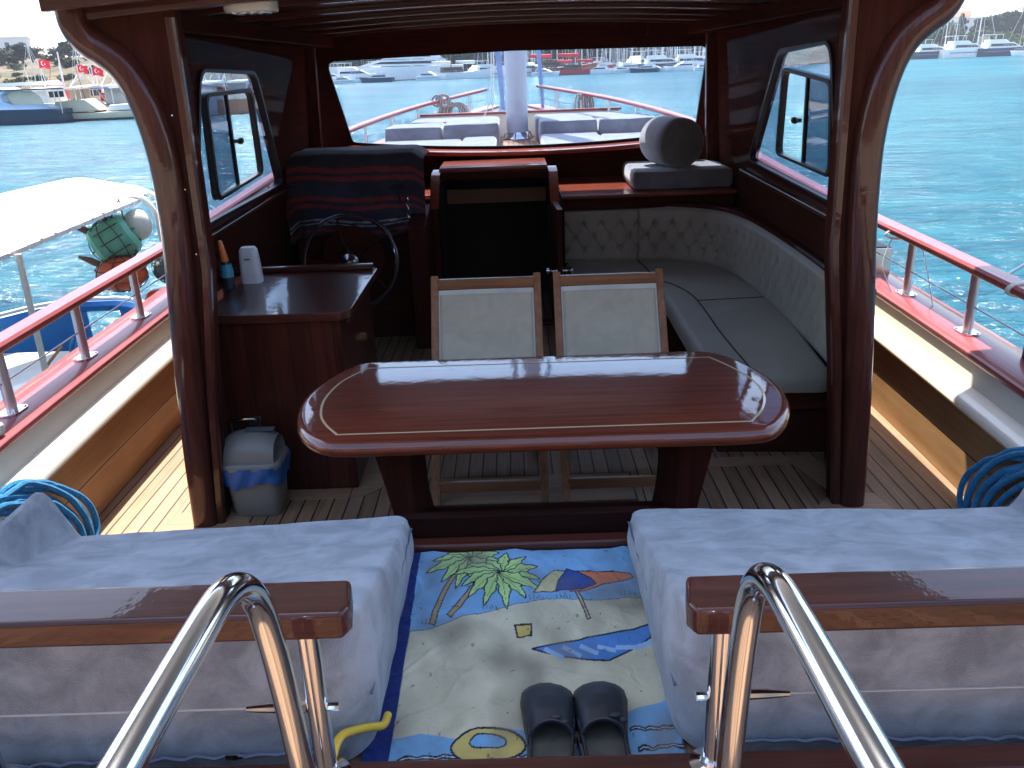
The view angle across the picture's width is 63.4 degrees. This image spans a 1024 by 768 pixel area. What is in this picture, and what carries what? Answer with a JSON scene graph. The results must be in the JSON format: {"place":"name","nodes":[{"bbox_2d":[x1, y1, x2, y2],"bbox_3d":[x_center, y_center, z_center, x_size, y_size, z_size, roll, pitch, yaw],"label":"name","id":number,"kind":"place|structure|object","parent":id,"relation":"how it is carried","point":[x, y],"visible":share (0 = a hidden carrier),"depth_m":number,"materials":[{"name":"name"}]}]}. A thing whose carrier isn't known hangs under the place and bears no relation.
{"place":"outdoors","nodes":[
{"label":"outdoors","id":0,"kind":"place"},
{"bbox_2d":[0,44,1020,88],"bbox_3d":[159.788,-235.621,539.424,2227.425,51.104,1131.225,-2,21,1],"label":"hill","id":1,"kind":"structure","parent":0,"point":[817,55],"depth_m":145.12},
{"bbox_2d":[0,36,31,48],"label":"house","id":2,"kind":"structure","parent":1,"relation":"on","point":[6,41],"depth_m":258.70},
{"bbox_2d":[5,43,38,63],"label":"leafy tree","id":3,"kind":"object","parent":1,"relation":"on","point":[17,48],"visible":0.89,"depth_m":178.71,"materials":[{"name":"green plant"}]},
{"bbox_2d":[49,40,70,57],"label":"leafy tree","id":4,"kind":"object","parent":1,"relation":"on","point":[65,46],"visible":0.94,"depth_m":188.19,"materials":[{"name":"green plant"}]},
{"bbox_2d":[935,20,964,41],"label":"leafy tree","id":5,"kind":"object","parent":1,"relation":"on","point":[952,29],"visible":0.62,"depth_m":330.30,"materials":[{"name":"green plant"}]},
{"bbox_2d":[969,13,1004,35],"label":"leafy tree","id":6,"kind":"object","parent":1,"relation":"on","point":[995,22],"visible":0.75,"depth_m":356.73,"materials":[{"name":"green plant"}]},
{"bbox_2d":[985,10,1020,33],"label":"leafy tree","id":7,"kind":"object","parent":1,"relation":"on","point":[1004,15],"visible":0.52,"depth_m":364.52,"materials":[{"name":"green plant"}]},
{"bbox_2d":[1003,14,1015,36],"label":"cypress tree","id":8,"kind":"object","parent":1,"relation":"on","point":[1009,21],"visible":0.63,"depth_m":360.85,"materials":[{"name":"green plant"}]},
{"bbox_2d":[1005,11,1023,34],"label":"leafy tree","id":9,"kind":"object","parent":1,"relation":"on","point":[1019,22],"visible":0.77,"depth_m":360.00,"materials":[{"name":"green plant"}]},
{"bbox_2d":[0,56,1023,349],"bbox_3d":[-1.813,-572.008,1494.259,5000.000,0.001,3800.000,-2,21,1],"label":"water","id":10,"kind":"structure","parent":0,"point":[952,168],"depth_m":31.60,"materials":[{"name":"liquid"}]},
{"bbox_2d":[0,81,70,98],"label":"lifeboat","id":11,"kind":"object","parent":10,"relation":"on","point":[67,92],"visible":0.09,"depth_m":73.58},
{"bbox_2d":[0,87,79,125],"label":"cabin cruiser","id":12,"kind":"object","parent":10,"relation":"on","point":[18,106],"visible":0.89,"depth_m":67.39,"materials":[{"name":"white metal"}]},
{"bbox_2d":[25,52,84,102],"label":"fishing boat","id":13,"kind":"object","parent":10,"relation":"on","point":[46,96],"visible":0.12,"depth_m":73.35,"materials":[{"name":"metal"}]},
{"bbox_2d":[50,64,106,111],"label":"fishing boat","id":14,"kind":"object","parent":10,"relation":"on","point":[83,92],"visible":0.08,"depth_m":73.57,"materials":[{"name":"metal"}]},
{"bbox_2d":[0,178,160,401],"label":"moored fishing boat","id":15,"kind":"object","parent":10,"relation":"on","point":[33,216],"visible":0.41,"depth_m":7.01,"materials":[{"name":"white plastic"}]},
{"bbox_2d":[77,199,152,266],"bbox_3d":[-3.301,-1.256,6.931,0.410,0.569,0.569,17,28,41],"label":"net wrapped float","id":16,"kind":"object","parent":15,"relation":"hanging from","point":[127,233],"visible":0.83,"depth_m":6.82,"materials":[{"name":"fabric"}]},
{"bbox_2d":[94,255,159,299],"bbox_3d":[-3.167,-0.860,6.930,0.613,0.442,0.368,-2,21,1],"label":"orange float","id":17,"kind":"object","parent":16,"relation":"hanging from","point":[107,265],"visible":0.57,"depth_m":6.82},
{"bbox_2d":[151,256,165,282],"bbox_3d":[-2.915,-1.034,6.992,0.252,0.370,0.251,-2,21,1],"label":"buoy","id":18,"kind":"object","parent":15,"relation":"hanging from","point":[158,272],"visible":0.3,"depth_m":6.91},
{"bbox_2d":[55,98,133,120],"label":"covered boat","id":19,"kind":"object","parent":10,"relation":"on","point":[84,106],"visible":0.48,"depth_m":69.65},
{"bbox_2d":[88,77,126,111],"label":"fishing boat","id":20,"kind":"object","parent":10,"relation":"on","point":[119,98],"visible":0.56,"depth_m":73.51,"materials":[{"name":"white wood"}]},
{"bbox_2d":[201,73,226,93],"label":"fishing boat","id":21,"kind":"object","parent":10,"relation":"on","point":[207,87],"visible":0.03,"depth_m":72.53,"materials":[{"name":"metal"}]},
{"bbox_2d":[212,79,256,113],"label":"fishing boat","id":22,"kind":"object","parent":10,"relation":"on","point":[238,103],"visible":0.2,"depth_m":72.42,"materials":[{"name":"white wood"}]},
{"bbox_2d":[333,74,358,83],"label":"motor yacht","id":23,"kind":"object","parent":10,"relation":"on","point":[341,80],"visible":0.84,"depth_m":226.06,"materials":[{"name":"metal"}]},
{"bbox_2d":[336,63,388,82],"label":"motor yacht","id":24,"kind":"object","parent":10,"relation":"on","point":[351,71],"visible":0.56,"depth_m":232.37,"materials":[{"name":"metal"}]},
{"bbox_2d":[359,70,394,82],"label":"motor yacht","id":25,"kind":"object","parent":10,"relation":"on","point":[380,77],"visible":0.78,"depth_m":224.24,"materials":[{"name":"metal"}]},
{"bbox_2d":[329,55,463,79],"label":"yacht","id":26,"kind":"object","parent":10,"relation":"on","point":[411,69],"visible":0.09,"depth_m":240.12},
{"bbox_2d":[416,69,446,80],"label":"motor yacht","id":27,"kind":"object","parent":10,"relation":"on","point":[427,75],"visible":0.87,"depth_m":227.29,"materials":[{"name":"metal"}]},
{"bbox_2d":[431,53,495,79],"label":"wooden gulet","id":28,"kind":"object","parent":10,"relation":"on","point":[476,73],"visible":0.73,"depth_m":229.12,"materials":[{"name":"white wood"}]},
{"bbox_2d":[528,49,608,71],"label":"wooden gulet","id":29,"kind":"object","parent":10,"relation":"on","point":[557,65],"visible":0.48,"depth_m":230.70,"materials":[{"name":"brown wood"}]},
{"bbox_2d":[557,49,615,74],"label":"wooden gulet","id":30,"kind":"object","parent":10,"relation":"on","point":[576,69],"visible":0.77,"depth_m":228.20,"materials":[{"name":"brown wood"}]},
{"bbox_2d":[590,65,612,73],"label":"motor yacht","id":31,"kind":"object","parent":10,"relation":"on","point":[603,69],"visible":0.86,"depth_m":226.22,"materials":[{"name":"metal"}]},
{"bbox_2d":[629,61,659,72],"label":"motor yacht","id":32,"kind":"object","parent":10,"relation":"on","point":[645,68],"visible":0.84,"depth_m":223.50,"materials":[{"name":"metal"}]},
{"bbox_2d":[636,50,679,67],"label":"motor yacht","id":33,"kind":"object","parent":10,"relation":"on","point":[662,60],"visible":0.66,"depth_m":229.38,"materials":[{"name":"metal"}]},
{"bbox_2d":[663,58,696,71],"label":"motor yacht","id":34,"kind":"object","parent":10,"relation":"on","point":[686,66],"visible":0.81,"depth_m":224.62,"materials":[{"name":"metal"}]},
{"bbox_2d":[675,49,704,65],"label":"motor yacht","id":35,"kind":"object","parent":10,"relation":"on","point":[685,57],"visible":0.34,"depth_m":229.76,"materials":[{"name":"metal"}]},
{"bbox_2d":[910,39,946,59],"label":"motor yacht","id":36,"kind":"object","parent":10,"relation":"on","point":[926,51],"visible":0.49,"depth_m":293.01,"materials":[{"name":"metal"}]},
{"bbox_2d":[938,35,982,58],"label":"motor yacht","id":37,"kind":"object","parent":10,"relation":"on","point":[959,49],"visible":0.77,"depth_m":291.31,"materials":[{"name":"metal"}]},
{"bbox_2d":[977,34,1023,56],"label":"motor yacht","id":38,"kind":"object","parent":10,"relation":"on","point":[1000,47],"visible":0.81,"depth_m":291.30,"materials":[{"name":"metal"}]},
{"bbox_2d":[0,0,1023,56],"label":"sky","id":39,"kind":"structure","parent":0,"point":[18,18],"materials":[{"name":"white"}]},
{"bbox_2d":[500,136,539,145],"bbox_3d":[0.021,-2.940,10.334,4.018,0.040,7.200,-2,21,1],"label":"foredeck","id":40,"kind":"object","parent":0,"point":[533,141],"visible":0.02,"depth_m":10.86,"materials":[{"name":"brown wood"}]},
{"bbox_2d":[385,122,444,141],"bbox_3d":[-1.199,-3.099,10.405,0.708,0.300,0.767,-2,21,1],"label":"sunbed cushion","id":41,"kind":"object","parent":40,"relation":"on","point":[414,132],"visible":0.54,"depth_m":10.04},
{"bbox_2d":[384,139,461,145],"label":"sunbed cushion","id":42,"kind":"object","parent":40,"relation":"on","point":[451,142],"visible":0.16,"depth_m":9.63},
{"bbox_2d":[410,116,500,129],"bbox_3d":[-0.750,-3.433,11.216,1.184,0.307,0.816,-2,21,1],"label":"sunbed cushion","id":43,"kind":"object","parent":40,"relation":"on","point":[428,120],"visible":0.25,"depth_m":11.11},
{"bbox_2d":[443,119,499,145],"bbox_3d":[-0.495,-3.131,10.392,0.697,0.319,0.766,-2,21,1],"label":"sunbed cushion","id":44,"kind":"object","parent":40,"relation":"on","point":[461,130],"visible":0.7,"depth_m":10.02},
{"bbox_2d":[460,136,496,145],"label":"sunbed cushion","id":45,"kind":"object","parent":40,"relation":"on","point":[481,141],"visible":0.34,"depth_m":9.34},
{"bbox_2d":[503,51,531,140],"bbox_3d":[-0.063,-7.114,9.851,0.405,8.102,0.413,-2,21,1],"label":"mast","id":46,"kind":"object","parent":40,"relation":"on","point":[515,70],"visible":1,"depth_m":11.00,"materials":[{"name":"metal"}]},
{"bbox_2d":[420,107,620,136],"bbox_3d":[0.112,-3.705,11.775,2.860,0.345,0.160,-2,21,1],"label":"bow bench","id":47,"kind":"object","parent":40,"relation":"on","point":[501,115],"visible":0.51,"depth_m":11.69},
{"bbox_2d":[538,116,597,140],"bbox_3d":[0.689,-3.171,10.380,0.710,0.318,0.770,-2,21,1],"label":"sunbed cushion","id":48,"kind":"object","parent":40,"relation":"on","point":[564,124],"visible":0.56,"depth_m":10.01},
{"bbox_2d":[540,132,605,143],"bbox_3d":[0.693,-2.724,9.428,0.709,0.167,1.463,-2,21,1],"label":"sunbed cushion","id":49,"kind":"object","parent":40,"relation":"on","point":[557,138],"visible":0.37,"depth_m":9.34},
{"bbox_2d":[534,111,623,140],"bbox_3d":[0.912,-3.489,11.195,1.215,0.309,0.818,-2,21,1],"label":"sunbed cushion","id":50,"kind":"object","parent":40,"relation":"on","point":[538,116],"visible":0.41,"depth_m":11.04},
{"bbox_2d":[601,132,640,139],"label":"sunbed cushion","id":51,"kind":"object","parent":40,"relation":"on","point":[611,136],"visible":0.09,"depth_m":9.56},
{"bbox_2d":[594,113,653,135],"bbox_3d":[1.394,-3.194,10.372,0.694,0.320,0.766,-2,21,1],"label":"sunbed cushion","id":52,"kind":"object","parent":40,"relation":"on","point":[624,123],"visible":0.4,"depth_m":10.00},
{"bbox_2d":[348,548,695,761],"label":"aft deck","id":53,"kind":"structure","parent":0,"point":[688,747],"depth_m":1.68,"materials":[{"name":"brown wood"}]},
{"bbox_2d":[0,492,413,767],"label":"deck cushion","id":54,"kind":"object","parent":53,"relation":"on","point":[44,545],"visible":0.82,"depth_m":1.64,"materials":[{"name":"fabric"}]},
{"bbox_2d":[361,546,685,761],"bbox_3d":[0.023,0.617,1.985,0.654,0.016,0.813,-2,21,1],"label":"beach towel","id":55,"kind":"object","parent":53,"relation":"on","point":[485,640],"visible":0.81,"depth_m":1.96,"materials":[{"name":"fabric"}]},
{"bbox_2d":[520,683,576,756],"bbox_3d":[0.077,0.689,1.678,0.120,0.075,0.269,-2,21,1],"label":"clog","id":56,"kind":"object","parent":55,"relation":"on","point":[548,717],"visible":0.91,"depth_m":1.67,"materials":[{"name":"black rubber"}]},
{"bbox_2d":[572,681,630,755],"bbox_3d":[0.184,0.686,1.677,0.120,0.075,0.269,-2,21,1],"label":"clog","id":57,"kind":"object","parent":55,"relation":"on","point":[601,712],"visible":0.91,"depth_m":1.67,"materials":[{"name":"black rubber"}]},
{"bbox_2d":[161,743,1023,767],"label":"stern sill","id":58,"kind":"structure","parent":53,"relation":"on","point":[985,756],"depth_m":1.51,"materials":[{"name":"wood"}]},
{"bbox_2d":[0,581,352,767],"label":"stern rail","id":59,"kind":"object","parent":58,"relation":"on","point":[310,614],"visible":0.84,"depth_m":1.35,"materials":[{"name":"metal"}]},
{"bbox_2d":[96,572,314,767],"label":"gangway handrail","id":60,"kind":"object","parent":58,"relation":"attached to","point":[138,737],"visible":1,"depth_m":0.99,"materials":[{"name":"metal"}]},
{"bbox_2d":[334,711,391,757],"bbox_3d":[-0.309,0.702,1.579,0.047,0.095,0.297,4,22,16],"label":"hose","id":61,"kind":"object","parent":58,"relation":"on","point":[343,734],"visible":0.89,"depth_m":1.63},
{"bbox_2d":[716,562,905,767],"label":"gangway handrail","id":62,"kind":"object","parent":58,"relation":"attached to","point":[861,735],"visible":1,"depth_m":0.96,"materials":[{"name":"metal"}]},
{"bbox_2d":[685,566,1023,767],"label":"stern rail","id":63,"kind":"object","parent":58,"relation":"on","point":[915,599],"visible":0.7,"depth_m":1.34,"materials":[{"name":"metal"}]},
{"bbox_2d":[627,488,1023,750],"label":"deck cushion","id":64,"kind":"object","parent":53,"relation":"on","point":[671,551],"visible":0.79,"depth_m":1.63,"materials":[{"name":"fabric"}]},
{"bbox_2d":[86,293,970,534],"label":"deck","id":65,"kind":"structure","parent":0,"point":[903,472],"depth_m":3.92,"materials":[{"name":"brown wood"}]},
{"bbox_2d":[0,479,100,535],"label":"rope coil","id":66,"kind":"object","parent":65,"relation":"on","point":[14,494],"visible":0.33,"depth_m":3.26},
{"bbox_2d":[163,511,249,530],"bbox_3d":[-1.328,0.618,3.671,0.420,0.004,0.210,-2,21,1],"label":"deck margin","id":67,"kind":"object","parent":65,"relation":"on","point":[183,521],"visible":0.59,"depth_m":3.67,"materials":[{"name":"brown wood"}]},
{"bbox_2d":[0,105,498,532],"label":"bulwark","id":68,"kind":"object","parent":65,"relation":"on","point":[100,428],"visible":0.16,"depth_m":3.92,"materials":[{"name":"paint"}]},
{"bbox_2d":[0,88,486,417],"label":"guard rail","id":69,"kind":"object","parent":68,"relation":"on","point":[30,325],"visible":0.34,"depth_m":4.08,"materials":[{"name":"metal"}]},
{"bbox_2d":[431,93,450,107],"bbox_3d":[-1.037,-4.145,12.117,0.293,0.200,0.073,-2,21,1],"label":"rope hank","id":70,"kind":"object","parent":69,"relation":"hanging from","point":[440,99],"visible":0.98,"depth_m":12.10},
{"bbox_2d":[438,101,468,112],"bbox_3d":[-0.871,-4.038,12.323,0.455,0.334,0.083,-2,21,1],"label":"rope hank","id":71,"kind":"object","parent":69,"relation":"hanging from","point":[461,106],"visible":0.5,"depth_m":12.28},
{"bbox_2d":[495,52,504,109],"bbox_3d":[-0.399,-7.137,12.367,0.134,5.861,1.118,3,22,13],"label":"furled sail","id":72,"kind":"object","parent":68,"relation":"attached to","point":[498,56],"visible":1,"depth_m":13.65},
{"bbox_2d":[223,426,289,515],"bbox_3d":[-1.197,0.382,3.725,0.378,0.392,0.239,-2,21,1],"label":"waste bin","id":73,"kind":"object","parent":65,"relation":"on","point":[256,463],"visible":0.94,"depth_m":3.63,"materials":[{"name":"grey plastic"}]},
{"bbox_2d":[217,263,377,496],"bbox_3d":[-1.085,-0.053,4.136,0.780,0.905,0.880,-2,21,1],"label":"counter","id":74,"kind":"object","parent":65,"relation":"on","point":[292,338],"visible":0.62,"depth_m":3.77,"materials":[{"name":"brown wood"}]},
{"bbox_2d":[218,240,235,289],"bbox_3d":[-1.389,-0.578,4.019,0.061,0.236,0.061,-2,21,1],"label":"bottle","id":75,"kind":"object","parent":74,"relation":"on","point":[227,275],"visible":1,"depth_m":4.01,"materials":[{"name":"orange plastic"}]},
{"bbox_2d":[228,416,261,432],"bbox_3d":[-1.216,0.230,3.800,0.132,0.188,0.064,-2,21,1],"label":"chrome bracket","id":76,"kind":"object","parent":74,"relation":"attached to","point":[255,421],"visible":0.56,"depth_m":3.76,"materials":[{"name":"metal"}]},
{"bbox_2d":[239,246,263,283],"bbox_3d":[-1.308,-0.594,4.135,0.103,0.178,0.092,-2,21,1],"label":"soap dispenser","id":77,"kind":"object","parent":74,"relation":"on","point":[251,272],"visible":1,"depth_m":4.11,"materials":[{"name":"white plastic"}]},
{"bbox_2d":[288,488,351,499],"bbox_3d":[-0.909,0.518,3.890,0.300,0.004,0.090,-2,21,1],"label":"deck margin","id":78,"kind":"object","parent":65,"relation":"on","point":[318,494],"visible":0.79,"depth_m":3.88,"materials":[{"name":"brown wood"}]},
{"bbox_2d":[295,183,435,348],"bbox_3d":[-1.067,-1.115,6.341,0.995,1.300,1.540,-2,21,1],"label":"helm console","id":79,"kind":"object","parent":65,"relation":"on","point":[402,307],"visible":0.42,"depth_m":5.91,"materials":[{"name":"brown wood"}]},
{"bbox_2d":[302,212,399,305],"bbox_3d":[-1.084,-0.827,5.579,0.488,0.645,0.488,18,29,42],"label":"steering wheel","id":80,"kind":"object","parent":79,"relation":"attached to","point":[350,244],"visible":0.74,"depth_m":5.62,"materials":[{"name":"metal"}]},
{"bbox_2d":[286,144,428,245],"bbox_3d":[-1.114,-1.373,5.982,1.016,0.627,0.659,-2,21,1],"label":"striped towel","id":81,"kind":"object","parent":79,"relation":"on","point":[326,182],"visible":0.92,"depth_m":5.77,"materials":[{"name":"fabric"}]},
{"bbox_2d":[350,457,384,497],"bbox_3d":[-0.677,0.311,4.405,0.155,0.004,1.200,-2,21,1],"label":"deck margin","id":82,"kind":"object","parent":65,"relation":"on","point":[373,482],"visible":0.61,"depth_m":3.97,"materials":[{"name":"brown wood"}]},
{"bbox_2d":[431,272,548,505],"bbox_3d":[-0.110,0.021,3.838,0.526,0.928,0.670,-2,21,1],"label":"folding chair","id":83,"kind":"object","parent":65,"relation":"on","point":[481,318],"visible":0.45,"depth_m":3.92,"materials":[{"name":"fabric"}]},
{"bbox_2d":[430,155,559,326],"bbox_3d":[-0.086,-0.438,6.778,0.926,2.655,1.035,-2,21,1],"label":"companionway","id":84,"kind":"object","parent":65,"relation":"on","point":[491,216],"visible":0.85,"depth_m":6.88,"materials":[{"name":"brown wood"}]},
{"bbox_2d":[38,0,964,527],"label":"deckhouse","id":85,"kind":"object","parent":65,"relation":"on","point":[154,60],"visible":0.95,"depth_m":4.02,"materials":[{"name":"brown wood"}]},
{"bbox_2d":[197,69,282,224],"bbox_3d":[-1.506,-1.379,4.654,0.112,0.733,1.785,-3,21,-1],"label":"window frame","id":86,"kind":"structure","parent":85,"relation":"in","point":[213,108],"depth_m":4.35,"materials":[{"name":"brown"}]},
{"bbox_2d":[223,1,278,15],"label":"ceiling light","id":87,"kind":"object","parent":85,"relation":"attached to","point":[268,8],"visible":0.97,"depth_m":3.06,"materials":[{"name":"metal"}]},
{"bbox_2d":[749,41,834,201],"bbox_3d":[1.514,-1.487,4.582,0.110,0.729,1.739,-1,21,2],"label":"window frame","id":88,"kind":"structure","parent":85,"relation":"in","point":[819,89],"depth_m":4.20,"materials":[{"name":"brown"}]},
{"bbox_2d":[399,506,649,552],"bbox_3d":[0.051,0.679,2.493,3.500,0.640,0.085,-2,21,1],"label":"step board","id":89,"kind":"object","parent":65,"relation":"on","point":[538,529],"visible":0.16,"depth_m":2.39,"materials":[{"name":"brown wood"}]},
{"bbox_2d":[429,472,638,506],"bbox_3d":[0.086,0.488,3.863,0.970,0.009,0.280,-2,21,1],"label":"deck hatch","id":90,"kind":"object","parent":65,"relation":"on","point":[534,496],"visible":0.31,"depth_m":3.81,"materials":[{"name":"brown wood"}]},
{"bbox_2d":[297,351,789,515],"bbox_3d":[0.115,0.379,3.138,1.738,0.758,0.815,-2,21,1],"label":"dining table","id":91,"kind":"object","parent":65,"relation":"on","point":[684,412],"visible":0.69,"depth_m":2.88,"materials":[{"name":"brown wood"}]},
{"bbox_2d":[546,201,573,324],"bbox_3d":[0.334,-0.815,5.907,0.192,0.914,0.392,-2,21,1],"label":"cabin door","id":92,"kind":"structure","parent":65,"relation":"on","point":[557,243],"depth_m":5.73,"materials":[{"name":"brown wood"}]},
{"bbox_2d":[552,205,562,324],"bbox_3d":[0.326,-0.810,5.914,0.035,0.900,0.381,-3,21,-2],"label":"door leaf","id":93,"kind":"structure","parent":92,"relation":"in","point":[557,239],"depth_m":5.71,"materials":[{"name":"brown wood"}]},
{"bbox_2d":[553,268,668,501],"bbox_3d":[0.474,0.001,3.831,0.526,0.928,0.670,-2,21,1],"label":"folding chair","id":94,"kind":"object","parent":65,"relation":"on","point":[621,313],"visible":0.44,"depth_m":3.92,"materials":[{"name":"fabric"}]},
{"bbox_2d":[558,176,736,274],"bbox_3d":[1.010,-1.115,6.618,1.260,0.955,1.030,-2,21,1],"label":"shelf","id":95,"kind":"object","parent":65,"relation":"on","point":[598,193],"visible":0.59,"depth_m":6.05,"materials":[{"name":"brown wood"}]},
{"bbox_2d":[622,160,732,188],"bbox_3d":[1.256,-1.620,6.386,0.746,0.142,0.697,-2,21,1],"label":"seat cushion","id":96,"kind":"object","parent":95,"relation":"on","point":[652,175],"visible":0.98,"depth_m":6.08,"materials":[{"name":"fabric"}]},
{"bbox_2d":[639,115,703,167],"bbox_3d":[1.196,-1.827,6.235,0.360,0.360,0.420,-7,22,-12],"label":"bolster","id":97,"kind":"object","parent":96,"relation":"on","point":[672,141],"visible":1,"depth_m":6.07,"materials":[{"name":"fabric"}]},
{"bbox_2d":[564,202,876,461],"bbox_3d":[1.034,-0.487,5.097,1.273,0.875,2.660,-2,21,1],"label":"corner sofa","id":98,"kind":"object","parent":65,"relation":"on","point":[745,286],"visible":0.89,"depth_m":5.04,"materials":[{"name":"leather"}]},
{"bbox_2d":[709,455,792,466],"bbox_3d":[1.160,0.377,4.053,0.400,0.004,0.090,-2,21,1],"label":"deck margin","id":99,"kind":"object","parent":65,"relation":"on","point":[749,461],"visible":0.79,"depth_m":4.05,"materials":[{"name":"brown wood"}]},
{"bbox_2d":[528,104,1023,507],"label":"bulwark","id":100,"kind":"object","parent":65,"relation":"attached to","point":[947,401],"visible":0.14,"depth_m":3.91,"materials":[{"name":"paint"}]},
{"bbox_2d":[536,50,543,105],"bbox_3d":[0.264,-7.158,12.361,0.114,5.858,1.090,3,22,14],"label":"furled sail","id":101,"kind":"object","parent":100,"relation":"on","point":[540,74],"visible":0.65,"depth_m":13.65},
{"bbox_2d":[536,85,1023,335],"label":"guard rail","id":102,"kind":"object","parent":100,"relation":"on","point":[978,270],"visible":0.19,"depth_m":4.33,"materials":[{"name":"metal"}]},
{"bbox_2d":[574,93,593,107],"bbox_3d":[1.058,-4.112,12.189,0.303,0.336,0.086,-2,21,1],"label":"rope hank","id":103,"kind":"object","parent":102,"relation":"hanging from","point":[584,100],"visible":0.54,"depth_m":12.15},
{"bbox_2d":[876,240,892,273],"bbox_3d":[2.196,-0.771,5.058,0.156,0.170,0.291,-2,21,1],"label":"navigation light box","id":104,"kind":"object","parent":102,"relation":"attached to","point":[881,248],"visible":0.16,"depth_m":4.96,"materials":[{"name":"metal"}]},
{"bbox_2d":[788,455,825,488],"bbox_3d":[1.438,0.422,3.909,0.124,0.004,0.404,-4,21,-5],"label":"deck margin","id":105,"kind":"object","parent":65,"relation":"on","point":[812,467],"visible":0.65,"depth_m":3.97,"materials":[{"name":"brown wood"}]},
{"bbox_2d":[818,493,892,508],"bbox_3d":[1.470,0.532,3.620,0.380,0.004,0.210,-2,21,1],"label":"deck margin","id":106,"kind":"object","parent":65,"relation":"on","point":[872,501],"visible":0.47,"depth_m":3.62,"materials":[{"name":"brown wood"}]},
{"bbox_2d":[957,446,1023,508],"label":"rope coil","id":107,"kind":"object","parent":65,"relation":"on","point":[999,479],"visible":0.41,"depth_m":3.22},
{"bbox_2d":[553,49,598,63],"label":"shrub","id":108,"kind":"object","parent":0,"point":[584,54],"visible":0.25,"depth_m":261.40,"materials":[{"name":"green plant"}]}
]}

